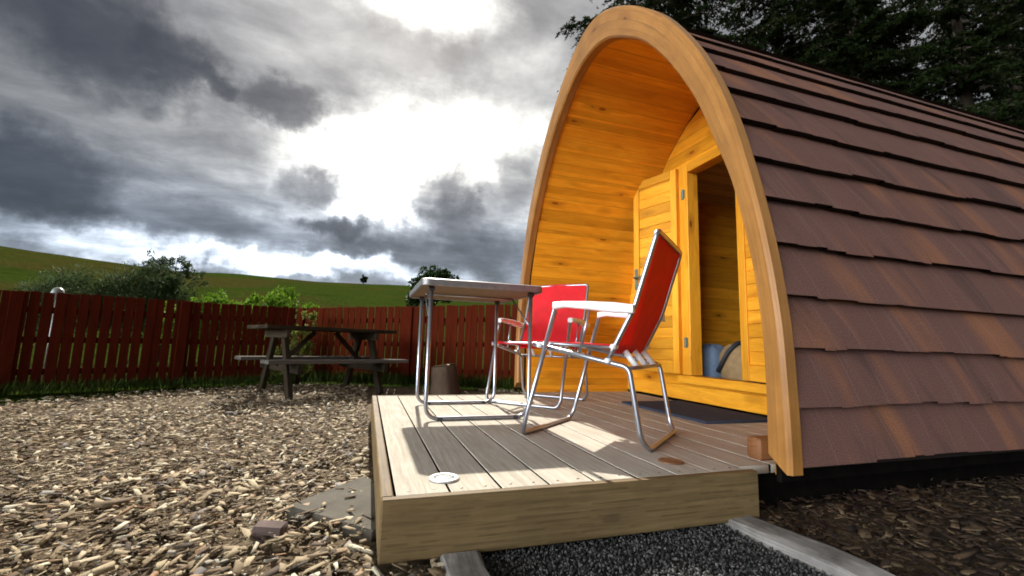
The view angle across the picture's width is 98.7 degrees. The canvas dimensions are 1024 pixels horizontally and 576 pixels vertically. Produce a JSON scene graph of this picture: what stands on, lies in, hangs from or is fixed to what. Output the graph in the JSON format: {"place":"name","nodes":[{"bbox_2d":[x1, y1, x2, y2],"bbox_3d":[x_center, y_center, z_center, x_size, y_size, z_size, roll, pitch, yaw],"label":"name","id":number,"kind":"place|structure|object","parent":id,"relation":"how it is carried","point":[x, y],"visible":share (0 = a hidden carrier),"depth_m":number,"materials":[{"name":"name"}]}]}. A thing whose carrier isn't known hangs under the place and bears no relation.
{"place":"outdoors","nodes":[
{"label":"outdoors","id":0,"kind":"place"},
{"bbox_2d":[0,246,522,403],"bbox_3d":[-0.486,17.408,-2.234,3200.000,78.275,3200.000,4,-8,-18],"label":"ground","id":1,"kind":"structure","parent":0,"point":[16,265],"depth_m":53.79,"materials":[{"name":"green plant"}]},
{"bbox_2d":[40,287,64,383],"bbox_3d":[-4.796,0.505,4.569,0.110,1.035,0.110,4,-8,-18],"label":"garden lamp","id":2,"kind":"object","parent":1,"relation":"on","point":[56,290],"visible":0.57,"depth_m":4.58,"materials":[{"name":"metal"}]},
{"bbox_2d":[12,259,199,361],"bbox_3d":[-7.499,0.393,8.326,2.889,2.072,1.491,7,-9,-34],"label":"willow bush","id":3,"kind":"object","parent":1,"relation":"on","point":[159,288],"visible":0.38,"depth_m":8.20,"materials":[{"name":"green plant"}]},
{"bbox_2d":[0,289,295,393],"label":"picket fence","id":4,"kind":"object","parent":1,"relation":"on","point":[15,307],"visible":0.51,"depth_m":4.62,"materials":[{"name":"red wood"}]},
{"bbox_2d":[141,248,208,361],"bbox_3d":[-7.091,0.363,9.167,1.282,2.364,0.449,4,-8,-18],"label":"sapling","id":5,"kind":"object","parent":1,"relation":"on","point":[186,270],"visible":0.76,"depth_m":9.23,"materials":[{"name":"green plant"}]},
{"bbox_2d":[160,287,261,361],"bbox_3d":[-5.338,0.678,7.699,1.793,1.461,0.812,4,-8,-18],"label":"green bush","id":6,"kind":"object","parent":1,"relation":"on","point":[214,298],"visible":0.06,"depth_m":7.61,"materials":[{"name":"green plant"}]},
{"bbox_2d":[0,360,521,395],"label":"long grass","id":7,"kind":"structure","parent":1,"relation":"on","point":[366,378],"depth_m":5.07,"materials":[{"name":"green plant"}]},
{"bbox_2d":[233,285,319,340],"bbox_3d":[-4.151,0.694,7.787,1.646,1.519,0.846,4,-8,-18],"label":"green bush","id":8,"kind":"object","parent":1,"relation":"on","point":[279,300],"visible":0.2,"depth_m":7.66,"materials":[{"name":"green plant"}]},
{"bbox_2d":[269,310,316,384],"bbox_3d":[-2.741,0.729,5.468,0.565,0.934,0.319,6,-8,-28],"label":"weedy shrub","id":9,"kind":"object","parent":1,"relation":"on","point":[308,346],"visible":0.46,"depth_m":5.50,"materials":[{"name":"green plant"}]},
{"bbox_2d":[360,274,367,282],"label":"hill tree","id":10,"kind":"object","parent":1,"relation":"on","point":[363,279],"visible":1,"depth_m":114.45,"materials":[{"name":"green plant"}]},
{"bbox_2d":[294,304,518,389],"bbox_3d":[-0.711,0.712,5.702,4.321,1.140,0.122,1,-7,4],"label":"picket fence","id":11,"kind":"object","parent":1,"relation":"on","point":[406,345],"visible":0.27,"depth_m":5.70,"materials":[{"name":"red wood"}]},
{"bbox_2d":[405,264,459,307],"bbox_3d":[-6.640,0.217,38.251,5.139,4.502,4.209,4,-8,-18],"label":"broad tree","id":12,"kind":"object","parent":1,"relation":"on","point":[438,273],"visible":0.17,"depth_m":37.75,"materials":[{"name":"green plant"}]},
{"bbox_2d":[555,0,764,91],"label":"spruce tree","id":13,"kind":"object","parent":1,"relation":"on","point":[680,15],"visible":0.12,"depth_m":10.15,"materials":[{"name":"green plant"}]},
{"bbox_2d":[666,3,713,29],"bbox_3d":[5.947,-4.203,15.284,7.451,13.907,7.435,1,-7,3],"label":"spruce tree","id":14,"kind":"object","parent":1,"relation":"on","point":[688,15],"visible":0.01,"depth_m":15.51,"materials":[{"name":"green plant"}]},
{"bbox_2d":[717,0,901,88],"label":"spruce tree","id":15,"kind":"object","parent":1,"relation":"on","point":[767,29],"visible":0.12,"depth_m":10.46,"materials":[{"name":"green plant"}]},
{"bbox_2d":[813,0,950,102],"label":"spruce tree","id":16,"kind":"object","parent":1,"relation":"on","point":[905,46],"depth_m":13.48,"materials":[{"name":"green plant"}]},
{"bbox_2d":[770,0,1023,127],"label":"spruce tree","id":17,"kind":"object","parent":1,"relation":"on","point":[884,29],"visible":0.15,"depth_m":9.69,"materials":[{"name":"green plant"}]},
{"bbox_2d":[864,0,1023,126],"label":"spruce tree","id":18,"kind":"object","parent":1,"relation":"on","point":[999,32],"visible":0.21,"depth_m":9.43,"materials":[{"name":"green plant"}]},
{"bbox_2d":[924,0,1023,121],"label":"spruce tree","id":19,"kind":"object","parent":1,"relation":"on","point":[1014,87],"visible":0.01,"depth_m":11.99,"materials":[{"name":"green plant"}]},
{"bbox_2d":[0,382,1023,575],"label":"mulch ground","id":20,"kind":"structure","parent":0,"point":[423,564],"depth_m":1.65,"materials":[{"name":"brown wood"}]},
{"bbox_2d":[251,520,287,543],"bbox_3d":[-0.686,0.691,1.245,0.085,0.045,0.050,6,-2,-3],"label":"brick","id":21,"kind":"object","parent":20,"relation":"on","point":[260,528],"visible":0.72,"depth_m":1.23,"materials":[{"name":"brick"}]},
{"bbox_2d":[234,325,407,399],"bbox_3d":[-2.037,0.788,4.745,1.120,0.708,1.420,-6,-10,45],"label":"picnic table","id":22,"kind":"object","parent":20,"relation":"on","point":[287,363],"visible":0.93,"depth_m":4.60,"materials":[{"name":"brown wood"}]},
{"bbox_2d":[286,477,393,541],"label":"paving slab","id":23,"kind":"structure","parent":20,"relation":"on","point":[362,501],"depth_m":1.41,"materials":[{"name":"grey concrete"}]},
{"bbox_2d":[430,363,460,394],"bbox_3d":[-0.737,1.026,4.979,0.348,0.342,0.353,4,-8,-18],"label":"tree stump","id":24,"kind":"object","parent":20,"relation":"on","point":[444,379],"visible":0.97,"depth_m":4.86,"materials":[{"name":"brown wood"}]},
{"bbox_2d":[440,550,489,575],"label":"timber edging","id":25,"kind":"object","parent":20,"relation":"on","point":[468,563],"visible":0.89,"depth_m":1.07,"materials":[{"name":"grey wood"}]},
{"bbox_2d":[371,394,758,564],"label":"timber deck","id":26,"kind":"structure","parent":20,"relation":"on","point":[480,486],"depth_m":1.38,"materials":[{"name":"wood"}]},
{"bbox_2d":[409,278,541,421],"bbox_3d":[-0.264,0.371,2.645,0.672,0.730,0.752,4,-8,-18],"label":"camping table","id":27,"kind":"object","parent":26,"relation":"on","point":[431,289],"visible":0.93,"depth_m":2.46,"materials":[{"name":"metal"}]},
{"bbox_2d":[485,284,589,409],"bbox_3d":[0.216,0.374,3.201,0.602,0.885,0.615,-3,-8,30],"label":"folding chair","id":28,"kind":"object","parent":26,"relation":"on","point":[569,323],"visible":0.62,"depth_m":3.36,"materials":[{"name":"fabric"}]},
{"bbox_2d":[521,229,681,451],"bbox_3d":[0.447,0.236,2.076,0.615,0.885,0.602,-3,-9,31],"label":"folding chair","id":29,"kind":"object","parent":26,"relation":"on","point":[643,314],"visible":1,"depth_m":1.92,"materials":[{"name":"fabric"}]},
{"bbox_2d":[514,5,1023,508],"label":"camping cabin","id":30,"kind":"object","parent":20,"relation":"on","point":[850,271],"visible":0.98,"depth_m":1.93,"materials":[{"name":"brown wood"}]},
{"bbox_2d":[633,169,682,373],"bbox_3d":[1.168,-0.135,3.607,0.095,1.625,0.440,6,-9,-33],"label":"door leaf","id":31,"kind":"structure","parent":30,"relation":"in","point":[656,201],"depth_m":3.56,"materials":[{"name":"yellow wood"}]},
{"bbox_2d":[702,344,723,377],"bbox_3d":[1.594,0.624,3.491,0.220,0.357,0.199,5,-8,-23],"label":"folded bedding","id":32,"kind":"object","parent":30,"relation":"on","point":[710,357],"visible":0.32,"depth_m":3.41,"materials":[{"name":"blue fabric"}]},
{"bbox_2d":[716,341,754,379],"bbox_3d":[1.756,0.612,3.273,0.249,0.337,0.457,6,23,-29],"label":"travel bag","id":33,"kind":"object","parent":30,"relation":"in","point":[730,364],"visible":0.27,"depth_m":3.30,"materials":[{"name":"beige fabric"}]},
{"bbox_2d":[735,193,765,382],"bbox_3d":[1.557,-0.239,2.716,0.044,1.625,0.385,4,-8,-16],"label":"door leaf","id":34,"kind":"structure","parent":30,"relation":"in","point":[753,363],"depth_m":2.78,"materials":[{"name":"yellow wood"}]},
{"bbox_2d":[721,516,895,575],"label":"timber edging","id":35,"kind":"object","parent":20,"relation":"on","point":[829,560],"visible":0.81,"depth_m":1.21,"materials":[{"name":"grey wood"}]},
{"bbox_2d":[757,473,1023,575],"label":"dark wood chips","id":36,"kind":"object","parent":20,"relation":"on","point":[998,527],"visible":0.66,"depth_m":1.44,"materials":[{"name":"brown wood"}]},
{"bbox_2d":[0,0,1023,285],"label":"sky","id":37,"kind":"structure","parent":0,"point":[336,141],"materials":[{"name":"grey"}]},
{"bbox_2d":[481,523,831,575],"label":"gravel path","id":38,"kind":"structure","parent":0,"point":[622,554],"depth_m":1.19,"materials":[{"name":"grey gravel"}]},
{"bbox_2d":[621,400,767,423],"bbox_3d":[1.156,0.793,2.850,0.500,0.014,0.840,4,-8,-18],"label":"doormat","id":39,"kind":"object","parent":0,"point":[704,414],"visible":0.81,"depth_m":2.71,"materials":[{"name":"black fabric"}]}
]}

